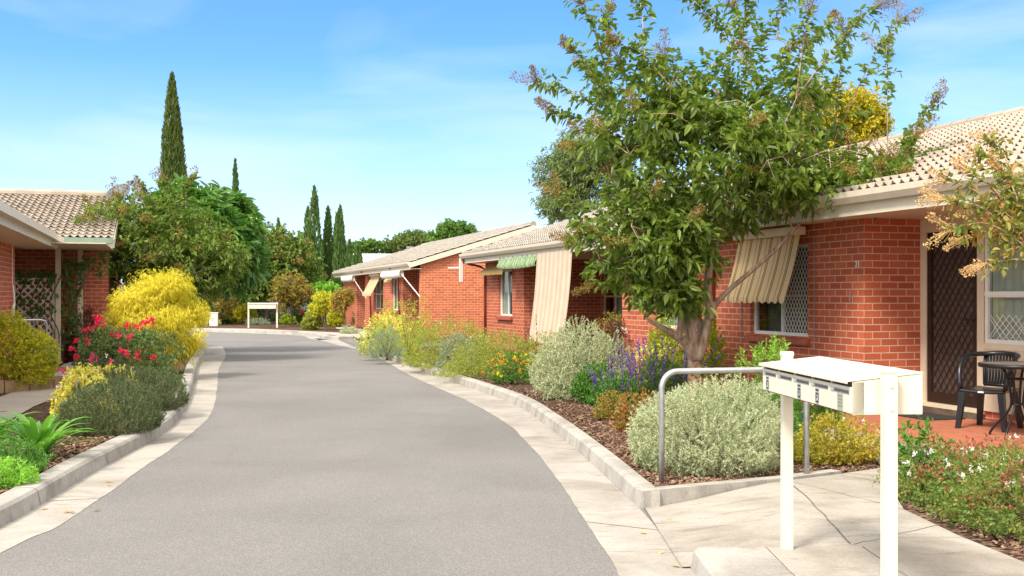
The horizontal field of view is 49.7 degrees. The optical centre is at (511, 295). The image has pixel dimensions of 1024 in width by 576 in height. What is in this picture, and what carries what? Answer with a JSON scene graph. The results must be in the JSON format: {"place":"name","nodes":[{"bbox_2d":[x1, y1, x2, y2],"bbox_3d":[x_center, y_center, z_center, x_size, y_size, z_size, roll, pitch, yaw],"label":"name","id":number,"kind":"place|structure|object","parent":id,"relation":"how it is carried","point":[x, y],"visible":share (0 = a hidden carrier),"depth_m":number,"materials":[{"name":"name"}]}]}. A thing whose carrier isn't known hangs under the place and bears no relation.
{"place":"outdoors","nodes":[
{"label":"outdoors","id":0,"kind":"place"},
{"bbox_2d":[0,361,100,421],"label":"path","id":1,"kind":"structure","parent":0,"point":[20,402],"depth_m":15.24,"materials":[{"name":"grey concrete"}]},
{"bbox_2d":[0,340,195,493],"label":"garden bed","id":2,"kind":"object","parent":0,"point":[41,407],"visible":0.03,"depth_m":13.98,"materials":[{"name":"brown soil"}]},
{"bbox_2d":[0,455,41,487],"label":"euphorbia","id":3,"kind":"object","parent":2,"relation":"on","point":[9,476],"visible":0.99,"depth_m":8.33,"materials":[{"name":"green plant"}]},
{"bbox_2d":[0,438,56,472],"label":"euphorbia","id":4,"kind":"object","parent":2,"relation":"on","point":[40,463],"visible":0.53,"depth_m":8.88,"materials":[{"name":"green plant"}]},
{"bbox_2d":[0,307,62,390],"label":"golden bush","id":5,"kind":"object","parent":2,"relation":"on","point":[25,338],"visible":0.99,"depth_m":16.73,"materials":[{"name":"yellow plant"}]},
{"bbox_2d":[0,375,66,392],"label":"timber edging","id":6,"kind":"object","parent":2,"relation":"on","point":[7,386],"visible":0.38,"depth_m":16.69,"materials":[{"name":"brown wood"}]},
{"bbox_2d":[0,411,99,458],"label":"agapanthus","id":7,"kind":"object","parent":2,"relation":"on","point":[45,436],"visible":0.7,"depth_m":9.65,"materials":[{"name":"green plant"}]},
{"bbox_2d":[47,365,118,418],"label":"variegated bush","id":8,"kind":"object","parent":2,"relation":"on","point":[83,377],"visible":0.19,"depth_m":12.63,"materials":[{"name":"yellow plant"}]},
{"bbox_2d":[61,307,117,361],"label":"maroon shrub","id":9,"kind":"object","parent":2,"relation":"on","point":[69,356],"visible":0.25,"depth_m":24.14,"materials":[{"name":"red plant"}]},
{"bbox_2d":[53,352,136,396],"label":"variegated bush","id":10,"kind":"object","parent":2,"relation":"on","point":[98,368],"visible":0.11,"depth_m":15.00,"materials":[{"name":"yellow plant"}]},
{"bbox_2d":[54,375,167,436],"bbox_3d":[-4.262,1.146,11.790,1.144,0.640,1.310,0,0,-13],"label":"rosemary bush","id":11,"kind":"object","parent":2,"relation":"on","point":[131,420],"visible":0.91,"depth_m":11.54,"materials":[{"name":"green plant"}]},
{"bbox_2d":[77,351,146,383],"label":"rosemary bush","id":12,"kind":"object","parent":2,"relation":"on","point":[121,360],"visible":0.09,"depth_m":15.84,"materials":[{"name":"green plant"}]},
{"bbox_2d":[68,314,187,387],"bbox_3d":[-5.962,0.880,17.293,1.805,1.202,1.366,0,0,15],"label":"rose bush","id":13,"kind":"object","parent":2,"relation":"on","point":[87,348],"visible":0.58,"depth_m":17.16,"materials":[{"name":"red plant"}]},
{"bbox_2d":[71,364,189,412],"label":"rosemary bush","id":14,"kind":"object","parent":2,"relation":"on","point":[171,401],"visible":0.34,"depth_m":13.82,"materials":[{"name":"green plant"}]},
{"bbox_2d":[97,266,214,369],"bbox_3d":[-6.491,0.453,20.555,1.646,2.020,2.055,0,0,33],"label":"golden conifer","id":15,"kind":"object","parent":2,"relation":"on","point":[135,302],"visible":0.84,"depth_m":20.35,"materials":[{"name":"yellow plant"}]},
{"bbox_2d":[67,166,251,356],"bbox_3d":[-8.286,-0.765,25.809,4.096,4.621,3.396,0,0,-38],"label":"crape myrtle","id":16,"kind":"object","parent":2,"relation":"on","point":[201,260],"visible":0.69,"depth_m":25.55,"materials":[{"name":"green plant"}]},
{"bbox_2d":[141,172,273,305],"bbox_3d":[-8.501,-0.911,30.106,4.049,4.911,3.300,0,0,0],"label":"frangipani","id":17,"kind":"object","parent":2,"relation":"on","point":[238,210],"visible":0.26,"depth_m":29.72,"materials":[{"name":"green plant"}]},
{"bbox_2d":[248,302,277,327],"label":"letterbox bank","id":18,"kind":"structure","parent":0,"point":[262,305],"depth_m":50.06,"materials":[{"name":"white metal"}]},
{"bbox_2d":[0,332,656,575],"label":"road","id":19,"kind":"structure","parent":0,"point":[294,455],"depth_m":8.64,"materials":[{"name":"grey asphalt"}]},
{"bbox_2d":[0,188,120,376],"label":"brick house","id":20,"kind":"structure","parent":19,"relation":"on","point":[38,232],"depth_m":24.17,"materials":[{"name":"brick"}]},
{"bbox_2d":[15,270,61,363],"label":"climbing vine","id":21,"kind":"object","parent":20,"relation":"attached to","point":[18,274],"visible":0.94,"depth_m":23.29,"materials":[{"name":"green plant"}]},
{"bbox_2d":[54,251,111,360],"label":"climbing vine","id":22,"kind":"object","parent":20,"relation":"attached to","point":[66,272],"visible":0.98,"depth_m":23.76,"materials":[{"name":"green plant"}]},
{"bbox_2d":[0,344,205,526],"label":"kerb","id":23,"kind":"structure","parent":19,"relation":"on","point":[18,501],"depth_m":9.48,"materials":[{"name":"concrete"}]},
{"bbox_2d":[0,346,225,552],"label":"gutter","id":24,"kind":"object","parent":19,"relation":"on","point":[82,494],"visible":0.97,"depth_m":9.75,"materials":[{"name":"concrete"}]},
{"bbox_2d":[189,328,366,339],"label":"kerb","id":25,"kind":"structure","parent":19,"relation":"on","point":[323,335],"depth_m":44.99,"materials":[{"name":"concrete"}]},
{"bbox_2d":[332,221,539,336],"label":"brick house","id":26,"kind":"structure","parent":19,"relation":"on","point":[425,272],"depth_m":39.50,"materials":[{"name":"brick"}]},
{"bbox_2d":[372,279,382,311],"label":"window","id":27,"kind":"structure","parent":26,"relation":"in","point":[380,282],"depth_m":46.77,"materials":[{"name":"grey glass"}]},
{"bbox_2d":[314,338,694,575],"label":"gutter","id":28,"kind":"object","parent":19,"relation":"on","point":[616,520],"visible":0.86,"depth_m":8.58,"materials":[{"name":"concrete"}]},
{"bbox_2d":[382,356,659,508],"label":"kerb","id":29,"kind":"structure","parent":19,"relation":"on","point":[622,476],"depth_m":11.43,"materials":[{"name":"concrete"}]},
{"bbox_2d":[448,183,716,351],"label":"brick house","id":30,"kind":"structure","parent":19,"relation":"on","point":[529,276],"depth_m":28.33,"materials":[{"name":"red brick"}]},
{"bbox_2d":[495,270,512,319],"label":"window","id":31,"kind":"structure","parent":30,"relation":"in","point":[507,273],"depth_m":30.03,"materials":[{"name":"white glass"}]},
{"bbox_2d":[604,272,621,320],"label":"window","id":32,"kind":"structure","parent":30,"relation":"in","point":[615,301],"depth_m":28.41,"materials":[{"name":"glass"}]},
{"bbox_2d":[635,469,841,509],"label":"kerb","id":33,"kind":"structure","parent":19,"relation":"on","point":[671,494],"depth_m":8.26,"materials":[{"name":"concrete"}]},
{"bbox_2d":[690,547,792,575],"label":"kerb","id":34,"kind":"structure","parent":19,"relation":"on","point":[734,561],"depth_m":5.96,"materials":[{"name":"concrete"}]},
{"bbox_2d":[645,482,851,566],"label":"ramp","id":35,"kind":"structure","parent":19,"relation":"on","point":[747,517],"depth_m":7.26,"materials":[{"name":"concrete"}]},
{"bbox_2d":[0,0,1023,290],"label":"sky","id":36,"kind":"structure","parent":0,"point":[402,115],"materials":[{"name":"blue"}]},
{"bbox_2d":[190,322,1023,561],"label":"garden bed","id":37,"kind":"object","parent":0,"point":[936,521],"visible":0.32,"depth_m":14.68,"materials":[{"name":"brown soil"}]},
{"bbox_2d":[158,71,188,214],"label":"cypress","id":38,"kind":"object","parent":37,"relation":"on","point":[172,156],"visible":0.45,"depth_m":59.73,"materials":[{"name":"green plant"}]},
{"bbox_2d":[208,292,238,323],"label":"ochre tree","id":39,"kind":"object","parent":37,"relation":"on","point":[226,310],"visible":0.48,"depth_m":55.23,"materials":[{"name":"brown plant"}]},
{"bbox_2d":[232,157,238,192],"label":"cypress","id":40,"kind":"object","parent":37,"relation":"on","point":[235,182],"visible":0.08,"depth_m":76.89,"materials":[{"name":"green plant"}]},
{"bbox_2d":[140,298,343,321],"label":"paling fence","id":41,"kind":"object","parent":37,"relation":"on","point":[274,312],"visible":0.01,"depth_m":61.87,"materials":[{"name":"brown wood"}]},
{"bbox_2d":[232,302,258,323],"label":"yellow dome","id":42,"kind":"structure","parent":37,"relation":"on","point":[240,310],"depth_m":57.80,"materials":[{"name":"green plant"}]},
{"bbox_2d":[236,221,328,321],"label":"crape myrtle","id":43,"kind":"object","parent":37,"relation":"on","point":[292,254],"visible":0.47,"depth_m":56.30,"materials":[{"name":"green plant"}]},
{"bbox_2d":[279,313,297,324],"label":"lime mound","id":44,"kind":"object","parent":37,"relation":"on","point":[286,319],"visible":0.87,"depth_m":55.50,"materials":[{"name":"green plant"}]},
{"bbox_2d":[267,269,315,325],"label":"autumn tree","id":45,"kind":"object","parent":37,"relation":"on","point":[289,291],"visible":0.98,"depth_m":52.13,"materials":[{"name":"brown plant"}]},
{"bbox_2d":[301,205,312,241],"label":"cypress","id":46,"kind":"object","parent":37,"relation":"on","point":[305,226],"visible":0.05,"depth_m":76.86,"materials":[{"name":"green plant"}]},
{"bbox_2d":[300,308,323,329],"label":"lime mound","id":47,"kind":"object","parent":37,"relation":"on","point":[309,321],"visible":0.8,"depth_m":46.84,"materials":[{"name":"green plant"}]},
{"bbox_2d":[306,184,325,283],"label":"cypress","id":48,"kind":"object","parent":37,"relation":"on","point":[313,217],"visible":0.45,"depth_m":73.78,"materials":[{"name":"green plant"}]},
{"bbox_2d":[306,289,333,329],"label":"bottlebrush","id":49,"kind":"object","parent":37,"relation":"on","point":[321,305],"visible":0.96,"depth_m":46.28,"materials":[{"name":"yellow plant"}]},
{"bbox_2d":[305,278,339,323],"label":"fern tree","id":50,"kind":"object","parent":37,"relation":"on","point":[328,286],"visible":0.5,"depth_m":56.70,"materials":[{"name":"green plant"}]},
{"bbox_2d":[321,205,334,282],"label":"cypress","id":51,"kind":"object","parent":37,"relation":"on","point":[328,246],"visible":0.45,"depth_m":74.78,"materials":[{"name":"green plant"}]},
{"bbox_2d":[324,307,346,326],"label":"round bush","id":52,"kind":"object","parent":37,"relation":"on","point":[334,320],"visible":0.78,"depth_m":51.77,"materials":[{"name":"yellow plant"}]},
{"bbox_2d":[330,204,346,291],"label":"cypress","id":53,"kind":"object","parent":37,"relation":"on","point":[339,255],"visible":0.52,"depth_m":73.77,"materials":[{"name":"green plant"}]},
{"bbox_2d":[329,286,356,328],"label":"bottlebrush","id":54,"kind":"object","parent":37,"relation":"on","point":[341,299],"visible":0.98,"depth_m":44.29,"materials":[{"name":"brown plant"}]},
{"bbox_2d":[342,238,352,288],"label":"cypress","id":55,"kind":"object","parent":37,"relation":"on","point":[348,256],"visible":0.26,"depth_m":72.86,"materials":[{"name":"green plant"}]},
{"bbox_2d":[351,245,363,264],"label":"cypress","id":56,"kind":"object","parent":37,"relation":"on","point":[357,257],"visible":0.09,"depth_m":69.84,"materials":[{"name":"green plant"}]},
{"bbox_2d":[346,237,397,253],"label":"green tree","id":57,"kind":"object","parent":37,"relation":"on","point":[370,246],"visible":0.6,"depth_m":91.29,"materials":[{"name":"green plant"}]},
{"bbox_2d":[355,320,402,356],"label":"mixed bush","id":58,"kind":"object","parent":37,"relation":"on","point":[360,349],"visible":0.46,"depth_m":26.54,"materials":[{"name":"green plant"}]},
{"bbox_2d":[366,322,406,359],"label":"grey bush","id":59,"kind":"object","parent":37,"relation":"on","point":[386,354],"visible":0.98,"depth_m":25.13,"materials":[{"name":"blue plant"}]},
{"bbox_2d":[362,246,413,261],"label":"shed","id":60,"kind":"structure","parent":37,"relation":"on","point":[367,257],"depth_m":79.73,"materials":[{"name":"white paint"}]},
{"bbox_2d":[354,306,426,354],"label":"wispy shrub","id":61,"kind":"object","parent":37,"relation":"on","point":[390,317],"visible":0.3,"depth_m":27.81,"materials":[{"name":"yellow plant"}]},
{"bbox_2d":[371,295,442,356],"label":"wispy shrub","id":62,"kind":"object","parent":37,"relation":"on","point":[407,329],"visible":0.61,"depth_m":26.49,"materials":[{"name":"yellow plant"}]},
{"bbox_2d":[396,313,500,369],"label":"lime bush","id":63,"kind":"object","parent":37,"relation":"on","point":[410,361],"visible":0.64,"depth_m":22.15,"materials":[{"name":"green plant"}]},
{"bbox_2d":[435,331,481,371],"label":"sage bush","id":64,"kind":"object","parent":37,"relation":"on","point":[458,336],"visible":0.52,"depth_m":20.83,"materials":[{"name":"green plant"}]},
{"bbox_2d":[430,328,550,378],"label":"lime bush","id":65,"kind":"object","parent":37,"relation":"on","point":[488,355],"visible":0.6,"depth_m":19.69,"materials":[{"name":"green plant"}]},
{"bbox_2d":[481,350,537,383],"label":"orange daisy","id":66,"kind":"object","parent":37,"relation":"on","point":[511,375],"visible":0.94,"depth_m":18.04,"materials":[{"name":"green plant"}]},
{"bbox_2d":[0,379,1023,556],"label":"bark chip mulch","id":67,"kind":"object","parent":37,"relation":"on","point":[617,442],"visible":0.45,"depth_m":9.34,"materials":[{"name":"brown wood"}]},
{"bbox_2d":[625,373,779,478],"bbox_3d":[1.596,1.057,9.232,1.328,0.815,1.383,0,0,14],"label":"silver bush","id":68,"kind":"object","parent":67,"relation":"on","point":[759,452],"visible":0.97,"depth_m":8.90,"materials":[{"name":"green plant"}]},
{"bbox_2d":[878,414,966,488],"bbox_3d":[3.000,1.150,8.156,0.599,0.623,0.519,0,0,13],"label":"flowering shrub","id":69,"kind":"object","parent":67,"relation":"on","point":[905,437],"visible":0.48,"depth_m":8.08,"materials":[{"name":"green plant"}]},
{"bbox_2d":[512,315,564,371],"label":"red spike bush","id":70,"kind":"object","parent":37,"relation":"on","point":[544,336],"visible":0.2,"depth_m":20.61,"materials":[{"name":"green plant"}]},
{"bbox_2d":[526,316,632,400],"bbox_3d":[1.015,0.848,15.723,1.605,1.234,1.437,0,0,-30],"label":"silver bush","id":71,"kind":"object","parent":37,"relation":"on","point":[558,382],"visible":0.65,"depth_m":15.55,"materials":[{"name":"green plant"}]},
{"bbox_2d":[527,126,652,225],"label":"gum tree","id":72,"kind":"object","parent":37,"relation":"on","point":[561,162],"visible":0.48,"depth_m":43.47,"materials":[{"name":"green plant"}]},
{"bbox_2d":[570,358,615,403],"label":"leafy shrub","id":73,"kind":"object","parent":37,"relation":"on","point":[580,390],"visible":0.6,"depth_m":14.78,"materials":[{"name":"green plant"}]},
{"bbox_2d":[591,306,621,363],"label":"bronze shrub","id":74,"kind":"object","parent":37,"relation":"on","point":[615,317],"visible":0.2,"depth_m":21.39,"materials":[{"name":"brown plant"}]},
{"bbox_2d":[590,388,631,420],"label":"nandina bush","id":75,"kind":"object","parent":37,"relation":"on","point":[608,404],"visible":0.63,"depth_m":12.79,"materials":[{"name":"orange plant"}]},
{"bbox_2d":[584,344,647,408],"bbox_3d":[1.330,1.067,14.280,0.757,0.887,0.764,0,0,37],"label":"salvia","id":76,"kind":"object","parent":37,"relation":"on","point":[619,387],"visible":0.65,"depth_m":14.26,"materials":[{"name":"green plant"}]},
{"bbox_2d":[598,318,633,373],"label":"maroon shrub","id":77,"kind":"object","parent":37,"relation":"on","point":[621,330],"visible":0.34,"depth_m":20.23,"materials":[{"name":"red plant"}]},
{"bbox_2d":[611,385,669,432],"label":"red leaf shrub","id":78,"kind":"object","parent":37,"relation":"on","point":[623,414],"visible":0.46,"depth_m":11.66,"materials":[{"name":"plant"}]},
{"bbox_2d":[628,336,685,385],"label":"yellow shrub","id":79,"kind":"object","parent":37,"relation":"on","point":[660,350],"visible":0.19,"depth_m":16.14,"materials":[{"name":"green plant"}]},
{"bbox_2d":[615,332,721,403],"bbox_3d":[2.093,0.953,15.138,1.365,1.133,1.363,0,0,-31],"label":"salvia","id":80,"kind":"object","parent":37,"relation":"on","point":[651,367],"visible":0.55,"depth_m":14.93,"materials":[{"name":"purple plant"}]},
{"bbox_2d":[644,312,728,385],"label":"lime shrub","id":81,"kind":"object","parent":37,"relation":"on","point":[713,339],"visible":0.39,"depth_m":16.16,"materials":[{"name":"green plant"}]},
{"bbox_2d":[681,365,733,425],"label":"red leaf shrub","id":82,"kind":"object","parent":37,"relation":"on","point":[692,376],"visible":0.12,"depth_m":12.23,"materials":[{"name":"plant"}]},
{"bbox_2d":[659,367,808,482],"bbox_3d":[1.747,1.049,8.650,1.274,0.982,0.046,0,0,-14],"label":"hoop rail","id":83,"kind":"object","parent":37,"relation":"on","point":[666,376],"visible":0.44,"depth_m":8.54,"materials":[{"name":"metal"}]},
{"bbox_2d":[509,0,963,407],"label":"crape myrtle","id":84,"kind":"object","parent":37,"relation":"on","point":[672,243],"visible":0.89,"depth_m":13.02,"materials":[{"name":"green plant"}]},
{"bbox_2d":[684,374,811,447],"bbox_3d":[2.283,1.112,10.723,1.350,0.739,1.143,0,0,-19],"label":"catmint bush","id":85,"kind":"object","parent":37,"relation":"on","point":[796,427],"visible":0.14,"depth_m":10.61,"materials":[{"name":"green plant"}]},
{"bbox_2d":[730,331,800,421],"bbox_3d":[2.931,0.928,12.582,0.754,1.067,0.780,0,0,39],"label":"spear bush","id":86,"kind":"object","parent":37,"relation":"on","point":[773,348],"visible":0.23,"depth_m":12.58,"materials":[{"name":"green plant"}]},
{"bbox_2d":[586,106,1023,425],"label":"brick house","id":87,"kind":"structure","parent":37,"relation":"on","point":[854,282],"depth_m":13.50,"materials":[{"name":"brick"}]},
{"bbox_2d":[744,243,810,344],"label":"window","id":88,"kind":"structure","parent":87,"relation":"in","point":[789,318],"depth_m":15.60,"materials":[{"name":"white paint"}]},
{"bbox_2d":[927,230,976,407],"bbox_3d":[5.193,0.260,13.075,0.106,2.050,0.880,0,0,-17],"label":"door","id":89,"kind":"structure","parent":87,"relation":"in","point":[951,296],"depth_m":13.14,"materials":[{"name":"brown metal"}]},
{"bbox_2d":[984,227,1023,344],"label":"window","id":90,"kind":"structure","parent":87,"relation":"in","point":[1004,296],"depth_m":12.29,"materials":[{"name":"white paint"}]},
{"bbox_2d":[793,399,847,428],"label":"spear bush","id":91,"kind":"object","parent":37,"relation":"on","point":[819,410],"visible":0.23,"depth_m":11.94,"materials":[{"name":"green plant"}]},
{"bbox_2d":[793,404,879,466],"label":"golden shrub","id":92,"kind":"object","parent":37,"relation":"on","point":[840,446],"visible":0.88,"depth_m":9.41,"materials":[{"name":"yellow plant"}]},
{"bbox_2d":[872,435,1023,523],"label":"abelia","id":93,"kind":"object","parent":37,"relation":"on","point":[909,486],"visible":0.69,"depth_m":7.61,"materials":[{"name":"green plant"}]},
{"bbox_2d":[915,128,1023,280],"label":"crape myrtle","id":94,"kind":"object","parent":37,"relation":"on","point":[988,208],"visible":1,"depth_m":7.96,"materials":[{"name":"beige plant"}]},
{"bbox_2d":[930,436,1023,541],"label":"abelia","id":95,"kind":"object","parent":37,"relation":"on","point":[986,480],"visible":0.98,"depth_m":6.79,"materials":[{"name":"green plant"}]},
{"bbox_2d":[963,432,1023,499],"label":"abelia","id":96,"kind":"object","parent":37,"relation":"on","point":[1013,438],"visible":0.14,"depth_m":8.23,"materials":[{"name":"green plant"}]},
{"bbox_2d":[781,73,896,159],"bbox_3d":[7.414,-1.938,26.974,4.013,7.079,2.406,0,0,0],"label":"golden wattle","id":97,"kind":"object","parent":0,"point":[862,127],"visible":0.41,"depth_m":26.61,"materials":[{"name":"yellow plant"}]},
{"bbox_2d":[764,422,1023,575],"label":"path","id":98,"kind":"structure","parent":0,"point":[935,550],"depth_m":6.30,"materials":[{"name":"concrete"}]},
{"bbox_2d":[759,351,922,575],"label":"letterbox bank","id":99,"kind":"structure","parent":98,"relation":"on","point":[888,395],"depth_m":4.97,"materials":[{"name":"metal"}]},
{"bbox_2d":[763,368,777,392],"bbox_3d":[1.413,0.463,6.058,0.019,0.117,0.248,0,0,-4],"label":"letterbox door","id":100,"kind":"structure","parent":99,"relation":"in","point":[770,377],"depth_m":6.04,"materials":[{"name":"metal"}]},
{"bbox_2d":[778,372,793,397],"bbox_3d":[1.434,0.463,5.798,0.017,0.117,0.248,0,0,-4],"label":"letterbox door","id":101,"kind":"structure","parent":99,"relation":"in","point":[785,381],"depth_m":5.77,"materials":[{"name":"metal"}]},
{"bbox_2d":[794,375,811,401],"bbox_3d":[1.453,0.463,5.539,0.019,0.117,0.248,0,0,-4],"label":"letterbox door","id":102,"kind":"structure","parent":99,"relation":"in","point":[802,385],"depth_m":5.52,"materials":[{"name":"metal"}]},
{"bbox_2d":[811,379,829,407],"bbox_3d":[1.468,0.463,5.278,0.019,0.117,0.248,0,0,-4],"label":"letterbox door","id":103,"kind":"structure","parent":99,"relation":"in","point":[820,390],"depth_m":5.27,"materials":[{"name":"metal"}]},
{"bbox_2d":[830,383,851,413],"bbox_3d":[1.492,0.463,5.021,0.017,0.117,0.248,0,0,-4],"label":"letterbox door","id":104,"kind":"structure","parent":99,"relation":"in","point":[840,395],"depth_m":5.00,"materials":[{"name":"metal"}]},
{"bbox_2d":[795,413,1023,458],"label":"porch floor","id":105,"kind":"structure","parent":0,"point":[947,429],"depth_m":11.58,"materials":[{"name":"red concrete"}]},
{"bbox_2d":[898,411,965,420],"bbox_3d":[4.807,1.400,12.957,0.520,0.014,0.840,0,0,-17],"label":"door mat","id":106,"kind":"object","parent":105,"relation":"on","point":[924,415],"depth_m":12.79,"materials":[{"name":"grey fabric"}]},
{"bbox_2d":[955,351,1023,432],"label":"plastic chair","id":107,"kind":"object","parent":105,"relation":"on","point":[992,379],"visible":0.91,"depth_m":11.81,"materials":[{"name":"black plastic"}]},
{"bbox_2d":[978,361,1023,439],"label":"round table","id":108,"kind":"object","parent":105,"relation":"on","point":[1010,365],"visible":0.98,"depth_m":11.03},
{"label":"ground","id":109,"kind":"structure","parent":0,"visible":0},
{"bbox_2d":[382,228,434,252],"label":"green tree","id":110,"kind":"object","parent":109,"relation":"on","point":[414,238],"visible":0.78,"depth_m":87.44,"materials":[{"name":"green plant"}]},
{"bbox_2d":[426,218,481,241],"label":"green tree","id":111,"kind":"object","parent":109,"relation":"on","point":[446,229],"visible":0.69,"depth_m":81.25,"materials":[{"name":"green plant"}]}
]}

